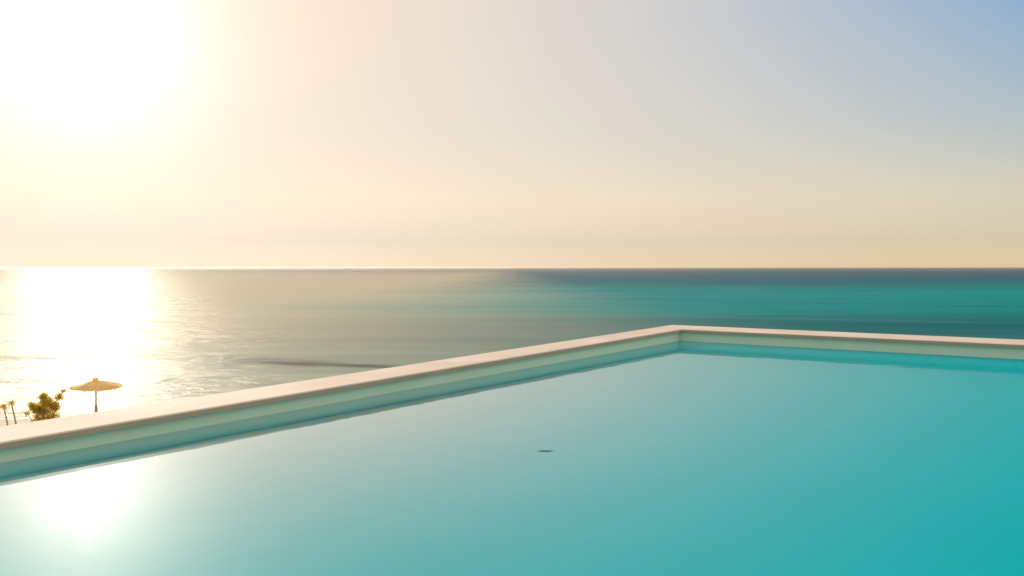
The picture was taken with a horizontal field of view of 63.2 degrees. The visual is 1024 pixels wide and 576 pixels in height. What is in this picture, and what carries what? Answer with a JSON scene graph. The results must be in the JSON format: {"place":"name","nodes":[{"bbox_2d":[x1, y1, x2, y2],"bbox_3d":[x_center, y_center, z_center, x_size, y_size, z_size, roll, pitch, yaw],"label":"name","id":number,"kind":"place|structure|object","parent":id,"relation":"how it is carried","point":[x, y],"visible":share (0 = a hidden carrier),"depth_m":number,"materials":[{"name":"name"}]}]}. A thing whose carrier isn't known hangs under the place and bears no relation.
{"place":"outdoors","nodes":[
{"label":"outdoors","id":0,"kind":"place"},
{"bbox_2d":[0,419,29,426],"bbox_3d":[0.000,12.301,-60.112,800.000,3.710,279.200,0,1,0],"label":"beach","id":1,"kind":"structure","parent":0,"point":[3,422],"depth_m":53.28,"materials":[{"name":"beige sand"}]},
{"bbox_2d":[0,404,8,424],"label":"beach plant","id":2,"kind":"object","parent":1,"relation":"on","point":[3,406],"visible":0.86,"depth_m":40.09,"materials":[{"name":"brown plant"}]},
{"bbox_2d":[3,400,16,423],"bbox_3d":[-24.201,6.780,40.132,0.677,2.753,0.759,1,2,36],"label":"beach plant","id":3,"kind":"object","parent":1,"relation":"on","point":[12,403],"visible":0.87,"depth_m":40.09,"materials":[{"name":"brown plant"}]},
{"bbox_2d":[23,387,66,421],"bbox_3d":[-25.997,6.904,46.189,2.312,2.718,1.343,0,1,0],"label":"shrub","id":4,"kind":"object","parent":1,"relation":"on","point":[45,408],"visible":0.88,"depth_m":46.10,"materials":[{"name":"green plant"}]},
{"bbox_2d":[66,377,122,411],"bbox_3d":[-25.017,6.891,50.168,3.137,3.018,3.205,0,1,0],"label":"thatched umbrella","id":5,"kind":"object","parent":1,"relation":"on","point":[96,384],"visible":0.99,"depth_m":49.58,"materials":[{"name":"beige wicker"}]},
{"bbox_2d":[0,325,1023,462],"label":"swimming pool","id":6,"kind":"structure","parent":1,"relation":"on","point":[40,438],"depth_m":8.10,"materials":[{"name":"white tile"}]},
{"bbox_2d":[0,341,1023,575],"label":"pool water","id":7,"kind":"structure","parent":6,"relation":"in","point":[682,458],"depth_m":4.69,"materials":[{"name":"teal liquid"}]},
{"bbox_2d":[0,267,1023,419],"bbox_3d":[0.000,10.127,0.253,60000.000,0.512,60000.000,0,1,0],"label":"sea","id":8,"kind":"structure","parent":0,"point":[146,335],"depth_m":184.13,"materials":[{"name":"liquid"}]},
{"bbox_2d":[0,0,1023,266],"label":"sky","id":9,"kind":"structure","parent":0,"point":[134,133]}
]}

